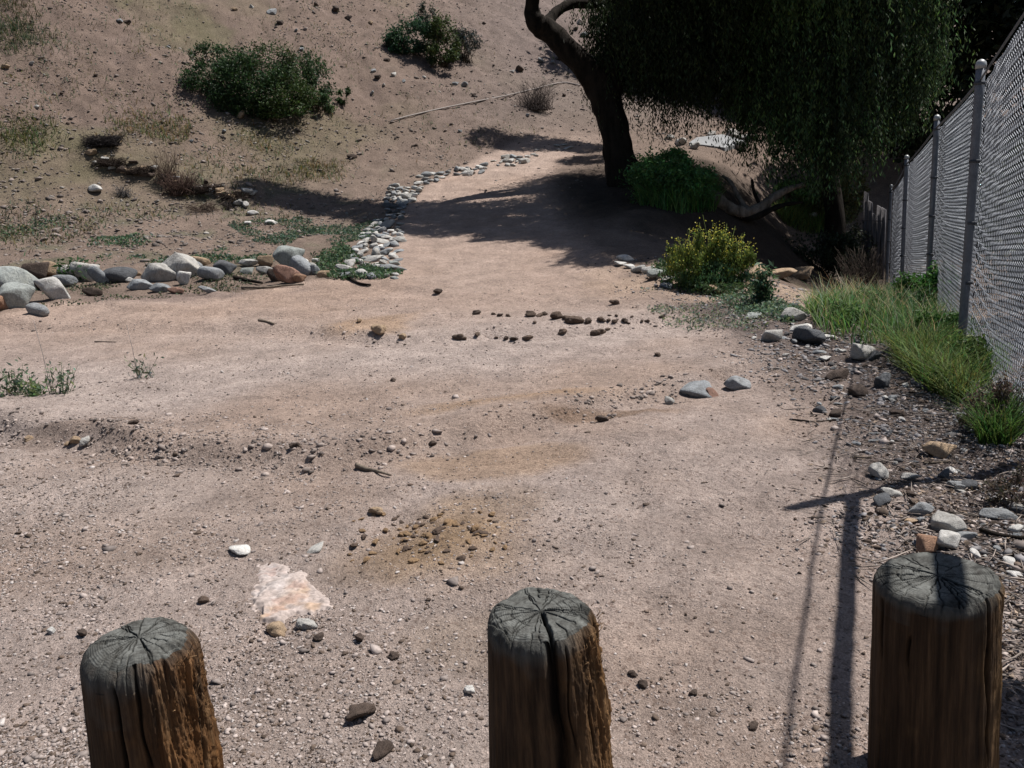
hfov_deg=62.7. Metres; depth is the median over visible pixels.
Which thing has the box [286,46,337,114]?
hillside bush
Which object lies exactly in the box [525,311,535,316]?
clod
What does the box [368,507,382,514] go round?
clod
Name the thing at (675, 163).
shade bush
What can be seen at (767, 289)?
weed
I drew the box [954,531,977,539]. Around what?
stone
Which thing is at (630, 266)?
stone
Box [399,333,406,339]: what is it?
clod
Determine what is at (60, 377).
weed
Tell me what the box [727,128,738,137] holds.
stone
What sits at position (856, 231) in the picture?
shade bush
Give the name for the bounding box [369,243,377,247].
cobble
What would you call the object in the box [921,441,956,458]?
stone
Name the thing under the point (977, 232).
scrub bush
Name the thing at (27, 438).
stone
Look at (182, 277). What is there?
stone
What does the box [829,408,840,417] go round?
stone
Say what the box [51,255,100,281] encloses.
weed
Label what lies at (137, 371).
weed
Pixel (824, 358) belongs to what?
stone
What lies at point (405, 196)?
cobble
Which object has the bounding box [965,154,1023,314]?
scrub bush
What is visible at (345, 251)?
groundcover
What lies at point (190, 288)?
groundcover
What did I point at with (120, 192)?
dead bush
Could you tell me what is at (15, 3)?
hillside grass
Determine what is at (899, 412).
stone
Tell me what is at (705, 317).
groundcover
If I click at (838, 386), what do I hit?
stone
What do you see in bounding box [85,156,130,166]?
dead bush
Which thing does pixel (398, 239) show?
cobble
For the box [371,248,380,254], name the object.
cobble
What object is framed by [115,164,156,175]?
dead bush
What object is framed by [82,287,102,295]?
stone
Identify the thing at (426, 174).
cobble
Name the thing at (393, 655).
stone
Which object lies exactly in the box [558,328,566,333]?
clod
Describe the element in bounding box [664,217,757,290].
mustard bush
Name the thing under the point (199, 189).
dead bush
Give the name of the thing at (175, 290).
stone
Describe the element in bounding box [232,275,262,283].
stick
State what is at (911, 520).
stone
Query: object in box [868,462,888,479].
stone
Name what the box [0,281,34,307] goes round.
stone
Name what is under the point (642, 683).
stone
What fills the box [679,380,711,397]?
stone
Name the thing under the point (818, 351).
stone
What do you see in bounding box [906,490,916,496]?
stone
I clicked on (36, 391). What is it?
weed
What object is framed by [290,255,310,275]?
stone
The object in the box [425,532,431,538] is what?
clod
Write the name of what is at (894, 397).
stone
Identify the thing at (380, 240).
cobble
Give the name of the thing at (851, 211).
shade bush
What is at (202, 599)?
stone
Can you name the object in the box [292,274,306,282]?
stone
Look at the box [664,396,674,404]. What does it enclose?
stone
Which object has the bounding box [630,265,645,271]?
stone
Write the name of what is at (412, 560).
clod
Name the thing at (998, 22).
tree
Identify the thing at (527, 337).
clod
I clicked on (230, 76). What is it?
hillside bush
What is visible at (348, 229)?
groundcover
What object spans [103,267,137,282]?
stone
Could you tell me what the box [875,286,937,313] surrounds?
fence weed
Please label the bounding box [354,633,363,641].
stone
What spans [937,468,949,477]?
stone
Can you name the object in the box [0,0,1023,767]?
ground
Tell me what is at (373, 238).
cobble
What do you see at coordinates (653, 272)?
stone
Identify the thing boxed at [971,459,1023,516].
dead bush
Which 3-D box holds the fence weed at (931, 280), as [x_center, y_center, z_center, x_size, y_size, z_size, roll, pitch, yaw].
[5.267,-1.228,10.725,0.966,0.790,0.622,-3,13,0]
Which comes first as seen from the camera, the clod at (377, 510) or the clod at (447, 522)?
the clod at (447, 522)
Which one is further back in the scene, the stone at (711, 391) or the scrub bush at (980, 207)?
the scrub bush at (980, 207)
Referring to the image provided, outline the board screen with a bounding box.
[860,191,885,279]
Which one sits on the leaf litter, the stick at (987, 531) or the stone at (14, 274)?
the stick at (987, 531)
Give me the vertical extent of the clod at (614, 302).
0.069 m
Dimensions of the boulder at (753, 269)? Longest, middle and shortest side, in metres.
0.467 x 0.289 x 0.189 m
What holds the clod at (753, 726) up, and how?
on the ground at (546, 242)
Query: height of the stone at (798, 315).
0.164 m
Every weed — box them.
[0,356,37,397]
[18,376,51,396]
[42,360,77,394]
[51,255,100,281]
[124,353,164,378]
[745,259,779,304]
[811,295,870,320]
[842,287,895,309]
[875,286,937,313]
[883,258,959,306]
[906,307,981,340]
[940,329,1016,374]
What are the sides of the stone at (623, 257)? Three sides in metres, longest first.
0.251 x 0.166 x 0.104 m
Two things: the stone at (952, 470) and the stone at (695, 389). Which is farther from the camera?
the stone at (695, 389)
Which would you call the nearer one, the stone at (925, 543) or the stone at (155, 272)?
the stone at (925, 543)
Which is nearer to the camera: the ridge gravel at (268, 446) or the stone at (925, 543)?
the stone at (925, 543)
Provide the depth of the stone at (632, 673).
2.65 m
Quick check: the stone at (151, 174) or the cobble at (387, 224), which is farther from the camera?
the stone at (151, 174)
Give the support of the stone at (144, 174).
on the ground at (546, 242)
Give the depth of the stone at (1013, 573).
3.14 m
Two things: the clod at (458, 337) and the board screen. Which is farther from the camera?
the board screen
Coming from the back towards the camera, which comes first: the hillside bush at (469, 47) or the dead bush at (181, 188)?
the hillside bush at (469, 47)
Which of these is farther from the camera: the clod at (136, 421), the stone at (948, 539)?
the clod at (136, 421)
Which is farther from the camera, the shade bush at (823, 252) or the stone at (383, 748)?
the shade bush at (823, 252)
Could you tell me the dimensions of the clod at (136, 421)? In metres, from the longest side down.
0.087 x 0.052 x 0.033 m
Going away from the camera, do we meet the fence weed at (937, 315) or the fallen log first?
the fence weed at (937, 315)
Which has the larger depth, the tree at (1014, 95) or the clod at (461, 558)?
the tree at (1014, 95)
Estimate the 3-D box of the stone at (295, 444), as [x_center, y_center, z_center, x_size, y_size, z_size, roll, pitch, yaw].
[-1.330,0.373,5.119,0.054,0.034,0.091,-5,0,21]
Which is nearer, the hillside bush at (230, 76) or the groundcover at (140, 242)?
the groundcover at (140, 242)
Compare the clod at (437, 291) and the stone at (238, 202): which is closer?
the clod at (437, 291)
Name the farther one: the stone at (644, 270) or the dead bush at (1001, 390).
the stone at (644, 270)
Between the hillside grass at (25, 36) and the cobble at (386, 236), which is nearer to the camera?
the cobble at (386, 236)
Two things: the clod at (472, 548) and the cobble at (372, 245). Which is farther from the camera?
the cobble at (372, 245)
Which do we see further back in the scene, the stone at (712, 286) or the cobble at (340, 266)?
the cobble at (340, 266)
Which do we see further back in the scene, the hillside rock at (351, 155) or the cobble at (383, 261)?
the hillside rock at (351, 155)
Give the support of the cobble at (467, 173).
on the ground at (546, 242)
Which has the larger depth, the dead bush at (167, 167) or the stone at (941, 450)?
the dead bush at (167, 167)
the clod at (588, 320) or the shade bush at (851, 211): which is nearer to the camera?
the clod at (588, 320)
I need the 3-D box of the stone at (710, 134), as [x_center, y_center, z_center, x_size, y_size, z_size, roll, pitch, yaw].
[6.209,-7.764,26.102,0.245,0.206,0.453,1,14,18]
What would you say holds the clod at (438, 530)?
on the ground at (546, 242)
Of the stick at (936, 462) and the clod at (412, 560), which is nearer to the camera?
the clod at (412, 560)
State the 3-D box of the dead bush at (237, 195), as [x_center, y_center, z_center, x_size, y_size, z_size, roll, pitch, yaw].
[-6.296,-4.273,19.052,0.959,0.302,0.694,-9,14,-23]
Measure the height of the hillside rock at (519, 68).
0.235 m
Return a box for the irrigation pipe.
[391,82,579,120]
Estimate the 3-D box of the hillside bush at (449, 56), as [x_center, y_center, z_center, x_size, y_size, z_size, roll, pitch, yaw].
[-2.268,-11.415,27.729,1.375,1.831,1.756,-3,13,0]
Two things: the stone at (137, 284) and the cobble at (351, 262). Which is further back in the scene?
the cobble at (351, 262)
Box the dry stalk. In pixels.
[33,320,50,389]
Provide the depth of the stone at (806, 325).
8.13 m
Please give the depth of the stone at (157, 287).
12.38 m
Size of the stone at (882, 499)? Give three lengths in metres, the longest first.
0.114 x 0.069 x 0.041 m
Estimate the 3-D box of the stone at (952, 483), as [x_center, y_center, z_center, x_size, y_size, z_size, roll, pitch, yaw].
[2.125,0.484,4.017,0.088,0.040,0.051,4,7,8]
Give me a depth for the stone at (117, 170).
19.17 m
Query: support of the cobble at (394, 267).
on the ground at (546, 242)
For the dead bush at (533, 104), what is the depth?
26.86 m
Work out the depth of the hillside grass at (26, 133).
19.25 m
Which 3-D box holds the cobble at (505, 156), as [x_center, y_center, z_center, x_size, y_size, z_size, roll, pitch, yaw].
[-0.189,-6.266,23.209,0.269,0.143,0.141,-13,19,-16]
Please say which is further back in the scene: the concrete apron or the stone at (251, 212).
the concrete apron
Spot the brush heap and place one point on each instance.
(105, 140)
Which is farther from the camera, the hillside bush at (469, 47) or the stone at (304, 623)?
the hillside bush at (469, 47)
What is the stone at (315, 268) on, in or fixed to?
on the ground at (546, 242)
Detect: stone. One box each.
[0,266,38,288]
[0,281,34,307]
[0,295,8,310]
[21,262,49,278]
[24,435,33,441]
[25,303,49,315]
[33,277,70,299]
[42,261,57,276]
[46,627,55,634]
[52,275,77,285]
[56,265,69,274]
[68,262,99,281]
[69,436,80,443]
[77,628,86,636]
[79,436,89,445]
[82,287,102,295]
[85,149,96,154]
[87,265,109,283]
[88,184,102,191]
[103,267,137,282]
[115,166,126,173]
[126,279,152,289]
[135,170,147,176]
[141,263,176,281]
[147,172,155,176]
[148,283,170,291]
[162,252,199,276]
[167,287,183,292]
[176,271,190,284]
[191,256,210,264]
[197,266,224,279]
[197,596,209,603]
[198,286,215,292]
[213,260,236,274]
[215,187,223,191]
[229,544,250,554]
[233,199,242,204]
[238,259,257,265]
[239,267,253,274]
[242,201,248,207]
[245,189,257,195]
[247,210,258,214]
[256,266,272,273]
[257,255,273,265]
[265,220,276,224]
[266,621,286,636]
[267,269,277,281]
[272,245,304,266]
[273,264,300,282]
[289,442,299,447]
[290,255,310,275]
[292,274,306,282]
[295,618,317,629]
[307,541,323,553]
[310,265,319,274]
[313,632,323,640]
[316,270,329,277]
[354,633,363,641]
[372,740,393,760]
[387,651,399,660]
[464,685,474,693]
[614,261,626,265]
[616,254,633,260]
[623,264,634,268]
[627,670,636,676]
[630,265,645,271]
[638,679,647,687]
[641,266,653,273]
[646,268,663,278]
[660,282,672,288]
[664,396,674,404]
[675,138,686,144]
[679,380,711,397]
[689,142,700,148]
[705,284,721,291]
[706,387,718,396]
[707,131,715,135]
[723,375,750,390]
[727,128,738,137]
[745,312,761,318]
[761,329,782,340]
[780,307,806,320]
[789,323,811,330]
[792,327,825,344]
[812,350,826,353]
[812,406,826,412]
[819,355,830,360]
[825,334,837,338]
[825,368,848,380]
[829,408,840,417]
[830,396,839,399]
[832,384,842,388]
[848,383,867,396]
[850,343,875,359]
[868,350,881,360]
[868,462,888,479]
[873,492,890,506]
[874,374,890,386]
[880,487,902,496]
[887,395,896,399]
[889,409,906,415]
[900,473,921,479]
[902,518,917,522]
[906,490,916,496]
[907,502,933,515]
[916,533,937,552]
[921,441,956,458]
[931,511,966,530]
[936,530,960,548]
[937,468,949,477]
[945,467,957,473]
[946,482,966,489]
[947,481,961,488]
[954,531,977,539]
[961,479,977,489]
[969,548,980,557]
[978,508,1019,519]
[993,545,1000,550]
[1003,556,1014,566]
[1006,570,1022,576]
[1009,503,1023,507]
[1009,524,1023,531]
[1010,507,1023,516]
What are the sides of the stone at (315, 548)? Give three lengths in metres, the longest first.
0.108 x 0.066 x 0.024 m
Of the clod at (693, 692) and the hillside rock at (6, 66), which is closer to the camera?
the clod at (693, 692)
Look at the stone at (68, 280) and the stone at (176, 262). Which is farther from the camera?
the stone at (176, 262)
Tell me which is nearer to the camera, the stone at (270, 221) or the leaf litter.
the leaf litter
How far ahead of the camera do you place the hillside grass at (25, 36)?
22.10 m
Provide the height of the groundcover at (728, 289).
0.438 m
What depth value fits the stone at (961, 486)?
3.99 m
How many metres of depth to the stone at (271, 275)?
12.86 m
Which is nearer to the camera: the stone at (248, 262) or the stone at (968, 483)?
the stone at (968, 483)
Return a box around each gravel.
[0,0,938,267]
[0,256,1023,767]
[0,312,701,480]
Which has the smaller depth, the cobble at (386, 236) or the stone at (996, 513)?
the stone at (996, 513)
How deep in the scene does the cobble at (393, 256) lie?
14.04 m
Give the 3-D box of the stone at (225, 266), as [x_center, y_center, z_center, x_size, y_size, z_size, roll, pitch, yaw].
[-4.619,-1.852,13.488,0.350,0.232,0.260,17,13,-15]
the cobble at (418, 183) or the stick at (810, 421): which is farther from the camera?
the cobble at (418, 183)
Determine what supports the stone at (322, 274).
on the ground at (546, 242)
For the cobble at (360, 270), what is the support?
on the ground at (546, 242)
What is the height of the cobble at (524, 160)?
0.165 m
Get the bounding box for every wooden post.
[80,617,223,767]
[487,587,613,767]
[867,552,1009,767]
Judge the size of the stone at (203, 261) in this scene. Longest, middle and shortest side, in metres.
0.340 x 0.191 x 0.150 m
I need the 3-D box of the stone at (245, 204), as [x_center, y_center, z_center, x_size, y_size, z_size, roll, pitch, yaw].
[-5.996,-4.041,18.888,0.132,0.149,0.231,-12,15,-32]
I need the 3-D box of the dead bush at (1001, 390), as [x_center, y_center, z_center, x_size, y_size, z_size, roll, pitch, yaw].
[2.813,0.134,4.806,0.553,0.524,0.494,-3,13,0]
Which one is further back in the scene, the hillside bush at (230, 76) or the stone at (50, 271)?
the hillside bush at (230, 76)
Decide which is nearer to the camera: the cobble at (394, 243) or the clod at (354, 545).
the clod at (354, 545)
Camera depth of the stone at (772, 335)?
7.72 m
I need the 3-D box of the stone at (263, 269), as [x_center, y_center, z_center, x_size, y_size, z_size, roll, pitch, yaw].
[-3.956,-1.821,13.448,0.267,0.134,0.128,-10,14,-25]
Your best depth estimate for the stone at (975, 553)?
3.30 m
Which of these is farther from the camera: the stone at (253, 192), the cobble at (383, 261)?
the stone at (253, 192)
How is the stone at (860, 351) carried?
on the ground at (546, 242)
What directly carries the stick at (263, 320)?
on the ground at (546, 242)
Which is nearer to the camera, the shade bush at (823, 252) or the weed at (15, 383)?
the weed at (15, 383)
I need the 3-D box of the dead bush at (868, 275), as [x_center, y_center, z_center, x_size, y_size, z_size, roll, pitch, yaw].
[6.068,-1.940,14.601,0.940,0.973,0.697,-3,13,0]
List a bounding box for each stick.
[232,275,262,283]
[241,283,303,288]
[258,318,274,324]
[347,274,370,285]
[354,462,391,475]
[792,419,831,421]
[854,455,873,457]
[923,460,951,463]
[979,527,1023,539]
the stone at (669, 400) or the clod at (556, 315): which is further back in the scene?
the clod at (556, 315)
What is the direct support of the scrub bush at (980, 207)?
on the ground at (546, 242)
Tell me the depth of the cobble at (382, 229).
16.56 m
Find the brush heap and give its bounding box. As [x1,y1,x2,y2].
[78,130,126,147]
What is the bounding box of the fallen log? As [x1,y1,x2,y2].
[706,175,805,221]
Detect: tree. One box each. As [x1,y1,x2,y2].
[524,0,781,187]
[701,0,979,270]
[860,0,1023,191]
[960,2,1023,132]
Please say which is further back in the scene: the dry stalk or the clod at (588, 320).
the clod at (588, 320)
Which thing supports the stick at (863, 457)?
on the ground at (546, 242)
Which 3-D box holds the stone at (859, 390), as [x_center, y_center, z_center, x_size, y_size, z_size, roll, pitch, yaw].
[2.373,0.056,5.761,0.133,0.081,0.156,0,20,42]
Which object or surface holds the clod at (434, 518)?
on the ground at (546, 242)
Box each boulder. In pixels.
[749,263,766,278]
[772,268,796,278]
[792,266,813,279]
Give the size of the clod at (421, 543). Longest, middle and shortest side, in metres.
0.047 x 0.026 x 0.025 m
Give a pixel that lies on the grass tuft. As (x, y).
(997, 430)
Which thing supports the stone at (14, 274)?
on the ground at (546, 242)
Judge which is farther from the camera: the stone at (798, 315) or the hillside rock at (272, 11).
the hillside rock at (272, 11)
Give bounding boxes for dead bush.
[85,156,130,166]
[111,185,134,197]
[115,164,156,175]
[148,147,185,183]
[154,168,207,196]
[172,200,223,212]
[188,182,225,193]
[214,188,254,202]
[221,199,232,210]
[514,78,558,110]
[833,245,886,289]
[941,366,1023,435]
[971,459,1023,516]
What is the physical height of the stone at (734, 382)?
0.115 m
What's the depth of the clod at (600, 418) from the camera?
5.49 m
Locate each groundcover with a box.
[0,215,274,265]
[2,271,268,310]
[228,216,383,245]
[309,242,403,279]
[640,286,780,332]
[646,258,754,296]
[708,290,803,325]
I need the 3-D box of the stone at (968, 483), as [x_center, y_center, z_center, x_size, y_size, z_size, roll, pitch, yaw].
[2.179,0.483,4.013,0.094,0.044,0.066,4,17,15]
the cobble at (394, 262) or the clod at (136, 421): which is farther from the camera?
the cobble at (394, 262)
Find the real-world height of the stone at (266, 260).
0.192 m
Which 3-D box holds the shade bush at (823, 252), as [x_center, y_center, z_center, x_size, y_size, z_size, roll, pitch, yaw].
[6.987,-3.049,19.436,1.939,1.183,1.429,-3,13,0]
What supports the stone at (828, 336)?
on the ground at (546, 242)
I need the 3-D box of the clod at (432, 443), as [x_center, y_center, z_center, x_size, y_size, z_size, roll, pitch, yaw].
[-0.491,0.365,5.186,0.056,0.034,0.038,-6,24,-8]
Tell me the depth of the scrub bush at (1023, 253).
7.87 m
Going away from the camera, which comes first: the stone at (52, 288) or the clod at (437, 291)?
the clod at (437, 291)
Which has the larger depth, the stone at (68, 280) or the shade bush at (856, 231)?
the shade bush at (856, 231)
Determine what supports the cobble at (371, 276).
on the ground at (546, 242)
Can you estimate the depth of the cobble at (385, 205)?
18.52 m
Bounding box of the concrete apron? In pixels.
[689,134,742,150]
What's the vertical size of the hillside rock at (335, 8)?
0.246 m
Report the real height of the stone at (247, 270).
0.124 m
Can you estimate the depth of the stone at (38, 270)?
13.29 m
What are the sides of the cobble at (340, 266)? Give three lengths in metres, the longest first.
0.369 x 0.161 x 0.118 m
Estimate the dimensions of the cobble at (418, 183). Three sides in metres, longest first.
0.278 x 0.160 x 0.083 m
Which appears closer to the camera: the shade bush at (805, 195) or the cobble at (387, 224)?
the cobble at (387, 224)
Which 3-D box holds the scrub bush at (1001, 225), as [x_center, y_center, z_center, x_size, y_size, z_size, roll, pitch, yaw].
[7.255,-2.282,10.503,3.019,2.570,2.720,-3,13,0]
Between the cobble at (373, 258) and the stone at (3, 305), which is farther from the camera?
the cobble at (373, 258)
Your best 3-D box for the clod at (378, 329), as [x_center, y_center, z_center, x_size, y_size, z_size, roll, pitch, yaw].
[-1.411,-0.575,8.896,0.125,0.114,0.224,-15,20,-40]
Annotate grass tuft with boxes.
[933,377,1023,445]
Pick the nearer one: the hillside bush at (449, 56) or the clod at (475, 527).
the clod at (475, 527)
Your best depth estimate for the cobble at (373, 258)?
14.00 m
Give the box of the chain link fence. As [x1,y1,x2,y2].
[885,13,1023,433]
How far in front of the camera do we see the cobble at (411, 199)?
19.18 m
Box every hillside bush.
[175,36,319,121]
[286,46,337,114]
[334,86,352,105]
[379,10,441,55]
[414,0,438,22]
[423,8,464,67]
[449,22,482,62]
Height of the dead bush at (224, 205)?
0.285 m
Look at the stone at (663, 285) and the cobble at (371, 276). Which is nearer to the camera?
the stone at (663, 285)
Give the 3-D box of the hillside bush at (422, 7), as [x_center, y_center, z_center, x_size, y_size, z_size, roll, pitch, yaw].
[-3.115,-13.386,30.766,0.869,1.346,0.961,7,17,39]
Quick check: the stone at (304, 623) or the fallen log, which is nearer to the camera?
the stone at (304, 623)
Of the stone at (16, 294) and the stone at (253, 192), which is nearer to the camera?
the stone at (16, 294)
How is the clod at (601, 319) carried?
on the ground at (546, 242)
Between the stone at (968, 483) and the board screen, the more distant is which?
the board screen
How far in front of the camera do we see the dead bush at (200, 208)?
18.45 m
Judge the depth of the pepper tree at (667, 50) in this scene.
18.93 m
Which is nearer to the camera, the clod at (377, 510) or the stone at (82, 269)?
the clod at (377, 510)
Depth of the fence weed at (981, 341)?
6.32 m
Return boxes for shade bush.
[615,145,721,203]
[769,176,822,209]
[782,225,861,277]
[812,163,873,225]
[844,218,877,276]
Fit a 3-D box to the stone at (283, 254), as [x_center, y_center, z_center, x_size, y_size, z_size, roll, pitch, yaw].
[-3.716,-2.103,13.960,0.510,0.355,0.380,5,16,-14]
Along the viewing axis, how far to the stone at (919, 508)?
3.68 m
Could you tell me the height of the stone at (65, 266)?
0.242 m
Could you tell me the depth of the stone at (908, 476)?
4.09 m
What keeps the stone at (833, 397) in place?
on the ground at (546, 242)
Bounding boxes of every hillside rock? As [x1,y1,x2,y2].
[1,64,9,68]
[237,111,243,118]
[266,8,276,14]
[332,5,338,11]
[347,154,356,157]
[516,65,523,71]
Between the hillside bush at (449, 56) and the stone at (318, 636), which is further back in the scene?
the hillside bush at (449, 56)
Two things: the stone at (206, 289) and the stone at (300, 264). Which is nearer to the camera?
the stone at (206, 289)
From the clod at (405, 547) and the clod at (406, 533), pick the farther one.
the clod at (406, 533)
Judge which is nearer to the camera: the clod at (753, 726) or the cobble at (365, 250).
the clod at (753, 726)
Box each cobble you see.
[335,264,350,270]
[344,259,355,265]
[356,269,366,274]
[357,248,368,253]
[364,255,383,261]
[366,273,376,278]
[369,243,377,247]
[370,235,376,242]
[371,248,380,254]
[376,226,385,232]
[376,238,389,242]
[379,219,394,228]
[379,259,387,263]
[379,264,406,269]
[380,248,390,254]
[381,234,391,238]
[382,203,392,207]
[388,254,398,258]
[389,204,398,208]
[389,260,400,264]
[390,241,398,246]
[393,237,406,241]
[401,193,411,198]
[408,197,416,202]
[413,181,422,184]
[421,171,431,176]
[462,170,472,175]
[501,154,509,158]
[519,158,529,162]
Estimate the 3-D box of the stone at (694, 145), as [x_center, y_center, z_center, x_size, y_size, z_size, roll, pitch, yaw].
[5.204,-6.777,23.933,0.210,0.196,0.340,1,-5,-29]
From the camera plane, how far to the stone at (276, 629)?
3.03 m
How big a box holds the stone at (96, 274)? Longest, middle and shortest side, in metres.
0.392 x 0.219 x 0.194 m
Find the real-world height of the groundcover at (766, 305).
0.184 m
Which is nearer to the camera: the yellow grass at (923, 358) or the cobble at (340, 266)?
the yellow grass at (923, 358)
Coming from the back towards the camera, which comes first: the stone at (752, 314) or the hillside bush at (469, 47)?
the hillside bush at (469, 47)
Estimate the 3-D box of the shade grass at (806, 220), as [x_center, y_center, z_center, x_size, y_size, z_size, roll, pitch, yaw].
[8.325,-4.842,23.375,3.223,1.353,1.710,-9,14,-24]
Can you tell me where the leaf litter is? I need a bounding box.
[609,278,1023,731]
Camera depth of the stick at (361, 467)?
4.73 m
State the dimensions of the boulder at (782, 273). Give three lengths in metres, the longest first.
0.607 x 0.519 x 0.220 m
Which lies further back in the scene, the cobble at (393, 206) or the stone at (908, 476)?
the cobble at (393, 206)
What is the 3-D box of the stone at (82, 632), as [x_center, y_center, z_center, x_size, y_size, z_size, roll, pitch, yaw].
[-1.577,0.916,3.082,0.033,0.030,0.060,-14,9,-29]
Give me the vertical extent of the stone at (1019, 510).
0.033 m
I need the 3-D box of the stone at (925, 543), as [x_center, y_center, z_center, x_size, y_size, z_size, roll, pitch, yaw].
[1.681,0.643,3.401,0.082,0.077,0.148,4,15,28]
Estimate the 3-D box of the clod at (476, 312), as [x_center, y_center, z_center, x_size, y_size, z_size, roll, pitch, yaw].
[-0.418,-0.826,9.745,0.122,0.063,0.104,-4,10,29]
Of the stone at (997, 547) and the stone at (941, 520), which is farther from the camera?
the stone at (941, 520)
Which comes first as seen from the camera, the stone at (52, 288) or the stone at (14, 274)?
the stone at (52, 288)
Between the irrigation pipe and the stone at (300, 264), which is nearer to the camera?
the stone at (300, 264)
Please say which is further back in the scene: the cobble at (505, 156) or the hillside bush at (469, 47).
the hillside bush at (469, 47)
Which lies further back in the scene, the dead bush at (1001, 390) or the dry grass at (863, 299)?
the dry grass at (863, 299)
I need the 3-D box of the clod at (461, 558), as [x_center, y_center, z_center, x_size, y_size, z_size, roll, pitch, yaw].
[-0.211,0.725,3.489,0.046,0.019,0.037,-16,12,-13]
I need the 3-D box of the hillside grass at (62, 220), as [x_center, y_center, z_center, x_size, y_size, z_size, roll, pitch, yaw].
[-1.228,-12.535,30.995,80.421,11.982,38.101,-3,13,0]
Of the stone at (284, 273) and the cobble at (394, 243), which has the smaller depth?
the stone at (284, 273)
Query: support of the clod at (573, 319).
on the ground at (546, 242)
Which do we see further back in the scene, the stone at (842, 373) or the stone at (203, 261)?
the stone at (203, 261)
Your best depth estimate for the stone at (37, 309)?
10.68 m
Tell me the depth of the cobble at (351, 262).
13.68 m
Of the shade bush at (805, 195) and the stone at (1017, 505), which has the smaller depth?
the stone at (1017, 505)
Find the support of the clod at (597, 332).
on the ground at (546, 242)
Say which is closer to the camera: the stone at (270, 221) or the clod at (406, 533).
the clod at (406, 533)
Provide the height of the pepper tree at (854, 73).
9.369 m
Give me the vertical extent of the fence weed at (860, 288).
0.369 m
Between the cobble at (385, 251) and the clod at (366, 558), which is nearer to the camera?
the clod at (366, 558)
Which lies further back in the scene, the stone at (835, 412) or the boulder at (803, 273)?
the boulder at (803, 273)
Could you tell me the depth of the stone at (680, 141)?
24.65 m
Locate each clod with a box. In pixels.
[127,419,138,424]
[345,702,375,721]
[350,543,358,546]
[363,556,369,562]
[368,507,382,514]
[371,324,385,334]
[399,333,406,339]
[402,530,411,536]
[402,545,407,551]
[407,558,419,563]
[418,541,427,545]
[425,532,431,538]
[428,440,436,445]
[429,516,437,521]
[432,526,442,534]
[433,288,442,293]
[444,518,453,525]
[452,334,463,339]
[456,555,465,560]
[468,546,477,549]
[471,524,478,531]
[472,310,480,314]
[522,335,532,339]
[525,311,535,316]
[550,311,562,318]
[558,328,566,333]
[564,315,584,323]
[585,317,591,323]
[590,329,605,335]
[596,415,608,421]
[597,317,605,321]
[609,299,619,304]
[689,689,697,694]
[748,720,758,731]
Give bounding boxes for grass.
[0,0,46,28]
[0,0,949,255]
[0,7,67,65]
[0,102,77,170]
[65,92,362,190]
[622,167,730,213]
[771,195,852,233]
[782,280,1014,386]
[785,268,982,342]
[860,313,1019,406]
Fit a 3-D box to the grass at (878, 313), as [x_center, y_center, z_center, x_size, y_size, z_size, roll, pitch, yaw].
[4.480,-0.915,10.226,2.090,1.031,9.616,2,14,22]
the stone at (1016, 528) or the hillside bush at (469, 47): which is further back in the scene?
the hillside bush at (469, 47)
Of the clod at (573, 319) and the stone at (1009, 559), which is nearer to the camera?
the stone at (1009, 559)
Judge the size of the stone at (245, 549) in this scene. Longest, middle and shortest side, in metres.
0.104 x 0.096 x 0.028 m
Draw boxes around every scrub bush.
[906,125,1023,284]
[936,130,1023,291]
[948,149,1023,293]
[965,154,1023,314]
[1009,221,1023,309]
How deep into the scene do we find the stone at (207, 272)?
12.97 m
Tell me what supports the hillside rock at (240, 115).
on the ground at (546, 242)
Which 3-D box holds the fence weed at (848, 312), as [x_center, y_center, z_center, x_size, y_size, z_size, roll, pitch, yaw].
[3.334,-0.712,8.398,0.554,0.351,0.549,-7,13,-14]
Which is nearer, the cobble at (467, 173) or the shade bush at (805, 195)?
the cobble at (467, 173)
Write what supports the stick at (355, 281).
on the ground at (546, 242)
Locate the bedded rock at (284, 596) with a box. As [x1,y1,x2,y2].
[248,562,343,622]
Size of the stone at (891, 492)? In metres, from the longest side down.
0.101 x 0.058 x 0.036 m
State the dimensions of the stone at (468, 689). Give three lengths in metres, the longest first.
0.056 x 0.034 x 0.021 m
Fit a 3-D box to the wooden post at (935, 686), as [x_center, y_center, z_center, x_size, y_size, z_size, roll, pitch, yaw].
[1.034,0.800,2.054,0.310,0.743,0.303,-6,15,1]
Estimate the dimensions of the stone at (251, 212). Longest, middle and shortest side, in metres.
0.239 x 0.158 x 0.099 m
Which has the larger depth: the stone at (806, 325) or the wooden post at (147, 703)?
the stone at (806, 325)
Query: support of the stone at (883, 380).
on the ground at (546, 242)
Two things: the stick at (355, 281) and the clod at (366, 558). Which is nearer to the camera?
the clod at (366, 558)
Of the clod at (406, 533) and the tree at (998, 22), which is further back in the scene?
the tree at (998, 22)
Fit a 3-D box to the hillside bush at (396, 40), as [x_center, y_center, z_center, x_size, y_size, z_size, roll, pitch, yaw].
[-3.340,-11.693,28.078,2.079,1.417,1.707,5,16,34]
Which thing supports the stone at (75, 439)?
on the ground at (546, 242)
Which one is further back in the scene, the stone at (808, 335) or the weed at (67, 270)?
the weed at (67, 270)
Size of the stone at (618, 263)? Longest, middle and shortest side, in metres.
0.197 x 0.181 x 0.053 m
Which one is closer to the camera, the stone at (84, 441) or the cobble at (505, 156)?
the stone at (84, 441)
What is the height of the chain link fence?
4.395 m
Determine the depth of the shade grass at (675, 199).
17.22 m
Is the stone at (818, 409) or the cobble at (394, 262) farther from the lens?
the cobble at (394, 262)
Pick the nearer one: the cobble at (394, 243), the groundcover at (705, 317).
the groundcover at (705, 317)

